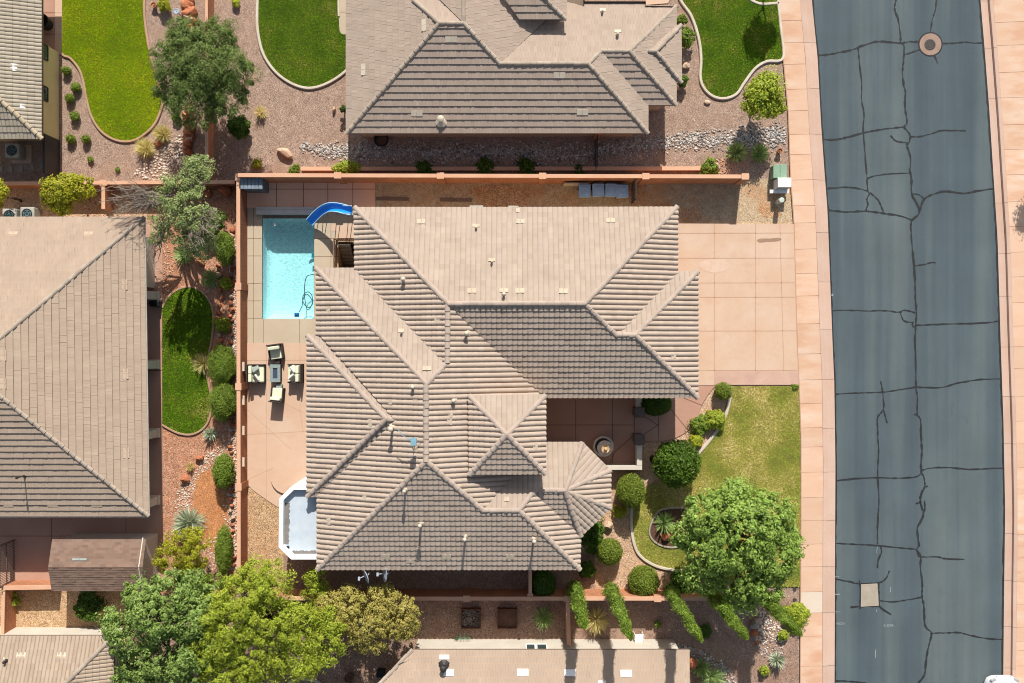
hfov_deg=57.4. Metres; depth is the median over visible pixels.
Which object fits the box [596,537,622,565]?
ball shrub
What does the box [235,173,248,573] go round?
block wall
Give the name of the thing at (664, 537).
boulder
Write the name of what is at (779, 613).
cypress
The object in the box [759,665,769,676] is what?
shrub
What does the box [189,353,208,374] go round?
bunch grass
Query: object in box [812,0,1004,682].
road
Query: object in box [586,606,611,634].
bunch grass
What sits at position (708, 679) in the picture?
spiky plant
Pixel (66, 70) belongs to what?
shrub
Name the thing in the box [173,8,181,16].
path lamp
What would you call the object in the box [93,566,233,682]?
broad tree
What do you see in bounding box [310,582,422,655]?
rusty shrub tree
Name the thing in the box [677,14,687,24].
shrub
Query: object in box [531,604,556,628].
bunch grass
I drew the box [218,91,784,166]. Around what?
leaf litter
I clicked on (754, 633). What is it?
boulder
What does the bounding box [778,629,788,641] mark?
shrub
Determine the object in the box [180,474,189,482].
boulder
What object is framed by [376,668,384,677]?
black box
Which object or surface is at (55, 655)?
house
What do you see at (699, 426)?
shrub
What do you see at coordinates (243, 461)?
wall light
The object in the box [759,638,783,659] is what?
river rock
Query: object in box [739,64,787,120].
tree
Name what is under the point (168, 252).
rust rock
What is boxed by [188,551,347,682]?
loose tree
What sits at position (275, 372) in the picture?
fire table
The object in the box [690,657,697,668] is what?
boulder
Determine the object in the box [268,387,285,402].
armchair
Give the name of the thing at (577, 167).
shrub
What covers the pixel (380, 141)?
plant pot
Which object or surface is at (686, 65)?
boulder
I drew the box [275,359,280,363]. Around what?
footstool
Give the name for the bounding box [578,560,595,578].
shrub
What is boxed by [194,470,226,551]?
sand patch
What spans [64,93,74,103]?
shrub
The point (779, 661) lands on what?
spiky plant
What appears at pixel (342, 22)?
concrete path
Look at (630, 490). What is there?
ball shrub
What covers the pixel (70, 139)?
shrub
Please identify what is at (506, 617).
raised bed
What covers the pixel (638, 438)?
gate pillar
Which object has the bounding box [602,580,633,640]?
cypress
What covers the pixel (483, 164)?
shrub
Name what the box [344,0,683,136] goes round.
house
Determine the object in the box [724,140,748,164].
spiky plant
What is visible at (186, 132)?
boulder
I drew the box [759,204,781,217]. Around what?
dirt patch
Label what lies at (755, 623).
boulder
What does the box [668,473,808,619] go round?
shade tree
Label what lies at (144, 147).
bunch grass
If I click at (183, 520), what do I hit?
spiky plant
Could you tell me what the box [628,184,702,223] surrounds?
dirt patch
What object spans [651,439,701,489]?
round tree
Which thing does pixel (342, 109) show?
shrub
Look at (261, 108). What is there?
bunch grass
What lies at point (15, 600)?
shrub
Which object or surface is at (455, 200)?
timber board
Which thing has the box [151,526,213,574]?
golden shrub
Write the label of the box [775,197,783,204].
bollard
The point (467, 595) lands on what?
block wall
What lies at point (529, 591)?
block wall
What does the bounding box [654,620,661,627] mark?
shrub
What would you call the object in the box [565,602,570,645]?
block wall
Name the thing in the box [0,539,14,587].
metal gate
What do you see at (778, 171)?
utility box
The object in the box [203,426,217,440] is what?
spiky plant
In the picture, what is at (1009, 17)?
sidewalk
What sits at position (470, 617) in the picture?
raised bed
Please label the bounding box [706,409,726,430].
shrub
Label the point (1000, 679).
parked car
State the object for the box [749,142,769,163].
spiky plant
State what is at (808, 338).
sidewalk
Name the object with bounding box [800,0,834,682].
kerb
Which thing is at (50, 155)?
fence panel
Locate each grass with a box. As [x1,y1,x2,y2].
[133,136,155,158]
[152,123,171,142]
[185,462,195,472]
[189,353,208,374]
[254,105,268,119]
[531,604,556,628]
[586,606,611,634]
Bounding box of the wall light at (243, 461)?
[242,457,244,466]
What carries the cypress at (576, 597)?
on the ground at (296, 118)
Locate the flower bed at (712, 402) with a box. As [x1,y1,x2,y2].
[676,388,726,450]
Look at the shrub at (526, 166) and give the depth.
49.54 m
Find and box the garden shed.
[48,533,157,590]
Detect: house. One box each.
[0,0,58,140]
[0,216,159,517]
[0,627,121,682]
[279,205,699,571]
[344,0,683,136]
[378,639,689,682]
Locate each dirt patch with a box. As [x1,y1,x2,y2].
[471,183,531,206]
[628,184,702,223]
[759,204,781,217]
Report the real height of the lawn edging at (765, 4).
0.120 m
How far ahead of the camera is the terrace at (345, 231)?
49.96 m
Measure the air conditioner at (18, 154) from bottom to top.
0.808 m
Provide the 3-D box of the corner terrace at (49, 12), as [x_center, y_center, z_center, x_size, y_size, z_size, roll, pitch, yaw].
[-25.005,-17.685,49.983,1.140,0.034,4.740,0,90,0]
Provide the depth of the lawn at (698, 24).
49.92 m
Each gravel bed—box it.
[0,188,146,219]
[0,589,128,628]
[131,598,797,682]
[145,187,236,594]
[247,486,286,592]
[283,553,594,588]
[375,179,793,223]
[581,432,699,588]
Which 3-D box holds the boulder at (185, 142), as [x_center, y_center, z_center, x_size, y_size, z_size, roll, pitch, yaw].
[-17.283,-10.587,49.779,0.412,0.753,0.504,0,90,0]
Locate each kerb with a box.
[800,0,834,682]
[980,0,1017,677]
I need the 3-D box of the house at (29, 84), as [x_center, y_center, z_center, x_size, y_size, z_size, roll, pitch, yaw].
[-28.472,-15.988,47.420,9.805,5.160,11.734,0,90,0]
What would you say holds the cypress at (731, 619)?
on the ground at (296, 118)
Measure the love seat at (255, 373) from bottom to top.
0.905 m
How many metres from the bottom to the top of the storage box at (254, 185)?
1.495 m
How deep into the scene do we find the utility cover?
49.98 m
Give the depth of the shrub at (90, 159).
49.79 m
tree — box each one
[0,178,21,207]
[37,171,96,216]
[93,153,223,269]
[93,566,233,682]
[147,13,265,132]
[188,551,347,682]
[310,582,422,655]
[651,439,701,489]
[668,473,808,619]
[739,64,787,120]
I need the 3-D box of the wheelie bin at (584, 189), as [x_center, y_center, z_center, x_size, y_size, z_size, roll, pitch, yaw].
[3.805,-7.930,49.468,0.629,1.055,0.727,0,90,0]
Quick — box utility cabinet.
[770,178,790,192]
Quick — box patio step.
[271,434,306,492]
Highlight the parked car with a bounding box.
[984,675,1018,682]
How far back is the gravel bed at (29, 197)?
49.99 m
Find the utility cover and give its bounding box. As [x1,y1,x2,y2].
[861,583,878,606]
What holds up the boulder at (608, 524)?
on the gravel bed at (619, 531)
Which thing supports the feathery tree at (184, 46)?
on the ground at (296, 118)
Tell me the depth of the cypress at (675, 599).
45.22 m
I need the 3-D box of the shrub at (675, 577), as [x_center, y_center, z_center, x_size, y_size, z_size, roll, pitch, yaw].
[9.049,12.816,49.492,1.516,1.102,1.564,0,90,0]
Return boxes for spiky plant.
[170,244,192,264]
[171,507,207,541]
[198,268,220,289]
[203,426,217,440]
[653,511,675,535]
[692,658,710,679]
[695,662,727,682]
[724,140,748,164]
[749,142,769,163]
[768,651,785,668]
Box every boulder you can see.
[154,141,163,146]
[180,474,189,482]
[181,0,187,10]
[181,10,192,16]
[183,129,190,134]
[183,140,191,146]
[183,148,192,155]
[184,6,197,16]
[195,456,203,461]
[196,257,204,266]
[203,189,212,197]
[218,185,231,196]
[277,148,292,158]
[603,521,612,528]
[661,533,669,540]
[682,61,689,68]
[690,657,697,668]
[750,617,762,628]
[750,630,758,635]
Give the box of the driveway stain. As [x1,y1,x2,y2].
[699,238,798,384]
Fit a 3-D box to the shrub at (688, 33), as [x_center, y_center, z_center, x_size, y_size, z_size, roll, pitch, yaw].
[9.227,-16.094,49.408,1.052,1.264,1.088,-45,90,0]
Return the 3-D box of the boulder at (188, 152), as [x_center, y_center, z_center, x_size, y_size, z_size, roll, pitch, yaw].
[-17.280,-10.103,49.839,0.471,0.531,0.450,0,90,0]
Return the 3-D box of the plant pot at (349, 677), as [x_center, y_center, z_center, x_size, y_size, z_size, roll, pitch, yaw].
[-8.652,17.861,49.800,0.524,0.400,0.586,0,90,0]
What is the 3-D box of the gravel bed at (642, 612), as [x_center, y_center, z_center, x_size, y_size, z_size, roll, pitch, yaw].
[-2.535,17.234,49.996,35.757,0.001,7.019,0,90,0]
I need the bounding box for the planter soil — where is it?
[650,509,689,546]
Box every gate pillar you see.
[633,407,644,417]
[633,433,644,444]
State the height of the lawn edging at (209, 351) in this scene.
0.110 m
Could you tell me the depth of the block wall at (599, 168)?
49.64 m
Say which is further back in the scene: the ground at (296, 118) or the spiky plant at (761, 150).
the ground at (296, 118)
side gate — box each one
[593,134,600,170]
[631,178,636,203]
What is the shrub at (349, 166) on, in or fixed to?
on the ground at (296, 118)
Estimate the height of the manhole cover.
0.021 m
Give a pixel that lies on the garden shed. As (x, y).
(68, 559)
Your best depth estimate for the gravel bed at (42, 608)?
49.99 m
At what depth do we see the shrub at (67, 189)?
47.44 m
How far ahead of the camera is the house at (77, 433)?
46.26 m
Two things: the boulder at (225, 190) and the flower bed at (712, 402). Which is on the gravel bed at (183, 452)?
the boulder at (225, 190)
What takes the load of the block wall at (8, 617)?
on the gravel bed at (42, 608)
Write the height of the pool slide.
2.617 m
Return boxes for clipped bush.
[532,570,556,595]
[641,398,671,416]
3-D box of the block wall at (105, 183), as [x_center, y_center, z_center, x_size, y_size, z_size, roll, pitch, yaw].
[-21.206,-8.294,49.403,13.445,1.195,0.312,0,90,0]
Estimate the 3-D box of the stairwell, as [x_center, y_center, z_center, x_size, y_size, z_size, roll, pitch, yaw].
[-8.751,-4.641,50.695,1.248,3.410,1.548,0,90,0]
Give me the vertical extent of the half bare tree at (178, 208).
6.558 m
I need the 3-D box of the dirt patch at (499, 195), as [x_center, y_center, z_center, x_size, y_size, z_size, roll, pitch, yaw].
[-0.550,-7.777,49.990,3.330,0.001,1.376,0,90,0]
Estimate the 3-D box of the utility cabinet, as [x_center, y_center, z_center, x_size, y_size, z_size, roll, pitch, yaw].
[14.194,-8.258,49.505,1.000,0.970,0.760,0,90,0]
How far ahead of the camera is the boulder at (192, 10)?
49.62 m
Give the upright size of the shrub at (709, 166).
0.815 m
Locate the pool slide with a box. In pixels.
[306,202,353,225]
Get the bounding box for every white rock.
[134,134,183,180]
[174,444,224,511]
[198,537,220,579]
[222,424,231,526]
[228,238,236,569]
[754,606,785,646]
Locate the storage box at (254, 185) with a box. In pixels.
[240,178,268,192]
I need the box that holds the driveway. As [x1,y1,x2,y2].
[678,223,797,384]
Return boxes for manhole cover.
[918,32,942,56]
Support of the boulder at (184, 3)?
on the ground at (296, 118)
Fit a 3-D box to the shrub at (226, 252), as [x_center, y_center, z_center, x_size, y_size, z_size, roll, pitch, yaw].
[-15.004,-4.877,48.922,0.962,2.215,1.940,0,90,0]
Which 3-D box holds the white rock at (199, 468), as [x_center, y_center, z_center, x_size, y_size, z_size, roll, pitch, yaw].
[-16.793,7.209,49.984,1.186,0.099,4.367,29,90,0]
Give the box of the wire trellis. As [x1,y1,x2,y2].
[454,633,470,639]
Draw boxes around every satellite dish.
[358,570,369,582]
[377,568,388,581]
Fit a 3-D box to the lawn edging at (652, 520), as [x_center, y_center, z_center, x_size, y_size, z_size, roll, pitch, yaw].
[8.525,9.931,49.925,2.492,0.150,2.228,0,90,0]
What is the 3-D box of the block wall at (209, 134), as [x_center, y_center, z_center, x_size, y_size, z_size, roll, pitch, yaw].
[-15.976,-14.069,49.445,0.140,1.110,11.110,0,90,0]
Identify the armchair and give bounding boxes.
[266,343,284,359]
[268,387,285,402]
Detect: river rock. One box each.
[299,121,786,165]
[676,643,736,682]
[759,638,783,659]
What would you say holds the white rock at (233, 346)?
on the gravel bed at (183, 452)
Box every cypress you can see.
[566,579,589,629]
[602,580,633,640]
[662,581,703,642]
[703,587,748,639]
[756,589,802,636]
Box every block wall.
[0,580,50,589]
[1,590,16,633]
[4,180,235,188]
[101,186,113,211]
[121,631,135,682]
[205,0,213,179]
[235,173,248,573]
[238,172,748,184]
[275,588,709,601]
[301,166,701,171]
[527,570,532,595]
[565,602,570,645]
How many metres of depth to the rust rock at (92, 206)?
49.98 m
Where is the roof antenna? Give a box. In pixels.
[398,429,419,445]
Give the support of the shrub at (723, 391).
on the flower bed at (712, 402)
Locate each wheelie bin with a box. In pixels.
[578,183,590,197]
[591,183,604,197]
[604,183,616,197]
[616,184,628,198]
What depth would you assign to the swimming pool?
51.22 m
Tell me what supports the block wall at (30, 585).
on the patio at (33, 537)
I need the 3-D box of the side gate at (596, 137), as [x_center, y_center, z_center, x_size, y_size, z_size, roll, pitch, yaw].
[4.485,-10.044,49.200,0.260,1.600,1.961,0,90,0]
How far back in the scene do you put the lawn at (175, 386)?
49.92 m
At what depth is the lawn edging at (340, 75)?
49.88 m
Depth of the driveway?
49.90 m
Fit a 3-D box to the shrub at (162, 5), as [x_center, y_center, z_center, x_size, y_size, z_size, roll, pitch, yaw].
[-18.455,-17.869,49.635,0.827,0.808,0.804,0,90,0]
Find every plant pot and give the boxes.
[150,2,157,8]
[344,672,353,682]
[374,136,387,146]
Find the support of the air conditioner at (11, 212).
on the gravel bed at (29, 197)
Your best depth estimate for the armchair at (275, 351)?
49.48 m
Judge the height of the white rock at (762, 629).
0.135 m
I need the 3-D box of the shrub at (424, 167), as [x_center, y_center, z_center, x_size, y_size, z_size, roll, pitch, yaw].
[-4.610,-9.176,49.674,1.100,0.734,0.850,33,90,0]
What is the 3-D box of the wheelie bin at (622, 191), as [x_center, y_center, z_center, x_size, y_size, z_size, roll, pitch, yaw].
[5.788,-7.900,49.468,0.629,1.055,0.727,-2,90,0]
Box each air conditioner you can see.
[3,209,19,216]
[5,144,31,163]
[20,207,40,216]
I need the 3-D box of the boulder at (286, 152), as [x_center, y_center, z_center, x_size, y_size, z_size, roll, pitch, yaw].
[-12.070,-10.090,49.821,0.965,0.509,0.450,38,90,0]
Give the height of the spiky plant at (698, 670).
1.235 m
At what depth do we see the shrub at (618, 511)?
49.59 m
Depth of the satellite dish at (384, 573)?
46.30 m
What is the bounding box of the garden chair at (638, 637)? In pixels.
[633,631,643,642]
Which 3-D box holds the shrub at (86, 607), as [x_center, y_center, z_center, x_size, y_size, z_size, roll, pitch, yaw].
[-22.250,13.902,49.381,1.645,1.320,1.764,19,90,0]
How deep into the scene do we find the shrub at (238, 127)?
49.15 m
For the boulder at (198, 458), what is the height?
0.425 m
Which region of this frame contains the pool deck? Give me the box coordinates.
[247,208,353,342]
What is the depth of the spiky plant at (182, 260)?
49.67 m
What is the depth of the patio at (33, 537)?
49.97 m
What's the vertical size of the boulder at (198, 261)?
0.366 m
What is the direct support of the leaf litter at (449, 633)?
on the gravel bed at (642, 612)
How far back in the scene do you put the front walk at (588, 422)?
49.92 m
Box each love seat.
[246,364,265,383]
[287,364,303,382]
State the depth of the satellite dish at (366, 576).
46.32 m
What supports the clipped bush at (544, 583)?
on the gravel bed at (456, 579)
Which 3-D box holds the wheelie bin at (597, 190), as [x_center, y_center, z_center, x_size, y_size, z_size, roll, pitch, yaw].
[4.525,-7.959,49.468,0.629,1.055,0.727,-2,90,0]
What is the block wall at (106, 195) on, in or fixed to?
on the gravel bed at (29, 197)
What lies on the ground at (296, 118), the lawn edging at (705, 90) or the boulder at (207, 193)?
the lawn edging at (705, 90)
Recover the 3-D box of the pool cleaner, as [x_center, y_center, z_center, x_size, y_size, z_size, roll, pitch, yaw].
[-10.955,-2.408,50.003,0.804,0.206,2.514,18,90,0]
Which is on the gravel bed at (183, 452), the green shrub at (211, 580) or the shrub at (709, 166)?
the green shrub at (211, 580)
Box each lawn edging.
[61,0,163,142]
[162,286,214,435]
[256,0,345,89]
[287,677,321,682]
[337,0,339,15]
[630,508,680,571]
[648,507,685,548]
[679,0,784,99]
[698,386,731,454]
[749,0,777,5]
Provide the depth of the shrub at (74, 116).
49.65 m
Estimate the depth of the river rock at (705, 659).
49.96 m
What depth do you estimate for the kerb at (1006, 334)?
49.97 m
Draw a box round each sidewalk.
[779,0,822,682]
[993,0,1023,682]
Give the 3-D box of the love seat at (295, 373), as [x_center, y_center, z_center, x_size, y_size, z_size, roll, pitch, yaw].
[-11.481,1.694,49.517,0.780,0.905,1.000,0,90,0]
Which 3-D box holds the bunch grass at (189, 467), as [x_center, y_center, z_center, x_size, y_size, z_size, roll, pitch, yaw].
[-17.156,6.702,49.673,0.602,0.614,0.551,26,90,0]
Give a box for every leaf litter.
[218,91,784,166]
[315,604,560,679]
[577,604,790,681]
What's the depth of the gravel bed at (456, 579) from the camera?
49.99 m
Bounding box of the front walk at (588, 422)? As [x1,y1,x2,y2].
[546,385,715,470]
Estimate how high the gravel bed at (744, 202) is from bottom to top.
0.001 m
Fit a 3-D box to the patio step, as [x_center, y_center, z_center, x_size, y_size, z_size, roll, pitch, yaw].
[-11.565,6.480,49.920,2.580,0.160,3.570,0,90,0]
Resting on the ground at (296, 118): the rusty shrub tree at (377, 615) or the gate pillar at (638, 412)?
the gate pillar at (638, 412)
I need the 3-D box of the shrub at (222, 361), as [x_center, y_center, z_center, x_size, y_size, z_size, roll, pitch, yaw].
[-15.202,1.192,49.085,1.582,1.890,2.356,0,90,0]
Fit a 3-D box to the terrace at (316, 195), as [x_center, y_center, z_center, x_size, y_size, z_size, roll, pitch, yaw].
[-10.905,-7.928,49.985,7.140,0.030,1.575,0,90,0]
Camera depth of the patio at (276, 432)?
49.96 m
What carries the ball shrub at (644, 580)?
on the gravel bed at (619, 531)
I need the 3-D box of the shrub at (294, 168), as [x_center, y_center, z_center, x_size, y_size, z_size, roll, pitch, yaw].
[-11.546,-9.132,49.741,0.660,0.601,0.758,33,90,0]
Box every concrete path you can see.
[339,0,345,33]
[645,0,669,4]
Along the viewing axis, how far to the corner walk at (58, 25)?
49.95 m
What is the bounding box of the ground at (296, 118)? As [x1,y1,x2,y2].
[0,0,1012,682]
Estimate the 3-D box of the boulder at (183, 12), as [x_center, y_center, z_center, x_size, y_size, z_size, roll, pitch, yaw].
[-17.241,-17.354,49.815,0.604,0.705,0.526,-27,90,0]
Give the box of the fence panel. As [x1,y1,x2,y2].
[42,134,59,177]
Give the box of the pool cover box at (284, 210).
[256,207,315,214]
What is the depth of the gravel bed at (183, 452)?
50.00 m
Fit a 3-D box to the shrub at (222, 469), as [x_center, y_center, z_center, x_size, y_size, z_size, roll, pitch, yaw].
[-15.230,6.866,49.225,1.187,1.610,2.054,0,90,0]
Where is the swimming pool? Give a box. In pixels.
[262,215,313,318]
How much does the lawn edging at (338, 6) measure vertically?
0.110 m
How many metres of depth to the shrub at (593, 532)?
49.16 m
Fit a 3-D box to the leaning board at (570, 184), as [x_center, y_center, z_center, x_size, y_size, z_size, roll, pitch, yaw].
[3.388,-8.317,49.550,1.326,0.900,0.050,0,90,0]
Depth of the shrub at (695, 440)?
49.55 m
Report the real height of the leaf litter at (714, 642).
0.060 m
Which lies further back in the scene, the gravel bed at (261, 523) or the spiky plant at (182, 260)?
the gravel bed at (261, 523)
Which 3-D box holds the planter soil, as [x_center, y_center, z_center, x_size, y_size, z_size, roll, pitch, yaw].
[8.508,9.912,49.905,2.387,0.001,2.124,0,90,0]
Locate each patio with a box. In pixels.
[0,220,162,584]
[247,343,306,506]
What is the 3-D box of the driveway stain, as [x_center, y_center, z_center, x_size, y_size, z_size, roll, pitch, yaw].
[12.619,-1.384,49.894,4.549,0.001,7.990,-7,90,0]
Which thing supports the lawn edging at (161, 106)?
on the ground at (296, 118)
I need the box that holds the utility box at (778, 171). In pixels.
[770,164,786,179]
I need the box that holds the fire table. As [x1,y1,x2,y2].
[270,364,281,381]
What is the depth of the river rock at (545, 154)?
49.96 m
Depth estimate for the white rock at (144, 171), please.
49.96 m
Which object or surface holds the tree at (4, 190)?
on the gravel bed at (29, 197)
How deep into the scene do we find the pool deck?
49.97 m
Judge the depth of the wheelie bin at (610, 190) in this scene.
48.97 m
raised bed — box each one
[461,607,480,628]
[497,607,516,628]
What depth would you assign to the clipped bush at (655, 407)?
48.78 m
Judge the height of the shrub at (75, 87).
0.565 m
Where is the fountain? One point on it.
(603, 446)
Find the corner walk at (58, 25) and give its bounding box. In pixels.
[55,0,61,54]
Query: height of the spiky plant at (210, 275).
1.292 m
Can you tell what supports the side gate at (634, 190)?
attached to the block wall at (443, 178)
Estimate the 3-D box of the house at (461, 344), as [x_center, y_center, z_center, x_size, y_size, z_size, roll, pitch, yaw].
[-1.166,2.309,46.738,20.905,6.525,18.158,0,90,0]
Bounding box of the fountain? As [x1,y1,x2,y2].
[593,436,613,456]
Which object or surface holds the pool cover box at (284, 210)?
on the pool deck
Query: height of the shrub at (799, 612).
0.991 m
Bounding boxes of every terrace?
[43,0,54,49]
[247,183,374,207]
[331,225,353,239]
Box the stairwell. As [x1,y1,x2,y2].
[333,238,354,267]
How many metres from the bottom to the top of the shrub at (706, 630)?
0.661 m
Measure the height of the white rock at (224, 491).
0.098 m
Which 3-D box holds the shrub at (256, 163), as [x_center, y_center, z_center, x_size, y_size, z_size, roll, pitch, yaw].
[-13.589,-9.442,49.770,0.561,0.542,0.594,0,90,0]
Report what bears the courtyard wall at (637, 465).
on the gravel bed at (619, 531)
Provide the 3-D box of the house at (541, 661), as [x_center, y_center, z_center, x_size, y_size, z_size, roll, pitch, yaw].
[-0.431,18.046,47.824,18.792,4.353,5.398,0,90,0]
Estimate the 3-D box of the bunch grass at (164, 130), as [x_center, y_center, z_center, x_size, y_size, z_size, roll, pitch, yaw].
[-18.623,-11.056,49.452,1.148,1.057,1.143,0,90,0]
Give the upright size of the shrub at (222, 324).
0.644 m
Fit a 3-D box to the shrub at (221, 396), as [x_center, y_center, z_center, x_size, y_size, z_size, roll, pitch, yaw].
[-15.190,3.138,49.082,1.485,1.896,2.316,0,90,0]
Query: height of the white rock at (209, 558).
0.096 m
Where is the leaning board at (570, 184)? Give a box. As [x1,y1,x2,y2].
[563,183,579,185]
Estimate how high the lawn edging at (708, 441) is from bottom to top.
0.140 m
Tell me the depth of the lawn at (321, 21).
49.92 m
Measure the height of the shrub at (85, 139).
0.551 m
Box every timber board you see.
[376,197,408,200]
[440,198,471,201]
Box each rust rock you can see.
[83,189,104,215]
[155,238,174,298]
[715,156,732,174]
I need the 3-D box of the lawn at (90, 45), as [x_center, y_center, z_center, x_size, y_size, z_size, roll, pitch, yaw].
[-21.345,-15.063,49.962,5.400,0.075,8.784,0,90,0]
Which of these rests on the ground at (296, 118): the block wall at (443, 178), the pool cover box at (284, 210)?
the block wall at (443, 178)
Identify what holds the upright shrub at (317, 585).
on the gravel bed at (456, 579)
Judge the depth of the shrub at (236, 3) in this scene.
49.70 m
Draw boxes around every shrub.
[12,592,20,606]
[61,66,71,75]
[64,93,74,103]
[65,134,75,144]
[69,111,79,120]
[70,81,81,92]
[72,591,107,622]
[80,135,90,144]
[87,156,93,162]
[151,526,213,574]
[157,0,171,11]
[173,563,224,599]
[202,208,226,234]
[207,343,236,384]
[208,381,236,422]
[211,316,230,333]
[211,453,234,490]
[214,230,234,266]
[214,523,233,575]
[219,277,232,289]
[226,114,250,139]
[231,0,239,8]
[252,158,261,169]
[287,163,299,172]
[299,565,332,618]
[331,159,362,173]
[339,105,345,113]
[415,160,434,173]
[475,157,494,173]
[516,157,538,173]
[574,164,583,173]
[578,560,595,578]
[581,517,605,554]
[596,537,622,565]
[612,504,627,519]
[615,473,644,507]
[627,565,659,595]
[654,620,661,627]
[669,569,695,592]
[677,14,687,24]
[677,74,688,87]
[682,25,695,48]
[686,413,709,435]
[689,434,702,447]
[697,622,711,638]
[699,157,718,174]
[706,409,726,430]
[714,381,732,400]
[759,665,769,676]
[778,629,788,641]
[784,601,811,627]
[791,383,798,389]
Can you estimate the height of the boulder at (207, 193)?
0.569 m
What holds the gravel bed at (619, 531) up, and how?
on the ground at (296, 118)
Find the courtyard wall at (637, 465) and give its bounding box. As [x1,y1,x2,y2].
[604,398,641,469]
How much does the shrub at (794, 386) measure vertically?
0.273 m
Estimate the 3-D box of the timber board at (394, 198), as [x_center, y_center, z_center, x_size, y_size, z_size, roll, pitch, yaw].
[-6.375,-7.620,49.970,1.740,0.050,0.170,1,90,0]
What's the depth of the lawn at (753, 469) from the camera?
49.92 m
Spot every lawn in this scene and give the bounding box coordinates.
[62,0,160,139]
[162,288,211,433]
[258,0,345,86]
[633,386,800,586]
[684,0,781,96]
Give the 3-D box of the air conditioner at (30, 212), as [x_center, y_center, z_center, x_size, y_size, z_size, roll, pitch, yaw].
[-25.524,-6.709,49.566,0.740,0.748,0.740,0,90,0]
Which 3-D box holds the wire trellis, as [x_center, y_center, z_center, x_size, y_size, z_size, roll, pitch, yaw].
[-2.625,15.628,49.721,0.840,0.558,0.329,0,90,0]
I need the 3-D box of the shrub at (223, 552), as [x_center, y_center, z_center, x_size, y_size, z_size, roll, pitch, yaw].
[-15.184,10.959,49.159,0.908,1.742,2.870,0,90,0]
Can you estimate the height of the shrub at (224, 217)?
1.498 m
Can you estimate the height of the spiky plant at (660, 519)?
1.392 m
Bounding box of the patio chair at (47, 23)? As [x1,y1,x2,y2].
[43,14,52,29]
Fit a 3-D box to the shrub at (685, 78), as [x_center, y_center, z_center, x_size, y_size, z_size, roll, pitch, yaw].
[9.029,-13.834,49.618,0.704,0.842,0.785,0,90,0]
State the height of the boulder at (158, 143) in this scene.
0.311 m
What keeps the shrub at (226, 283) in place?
on the gravel bed at (183, 452)
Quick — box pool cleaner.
[294,274,313,316]
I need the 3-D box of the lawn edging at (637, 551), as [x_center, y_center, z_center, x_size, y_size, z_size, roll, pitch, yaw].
[7.766,10.910,49.935,2.264,0.130,5.822,-40,90,0]

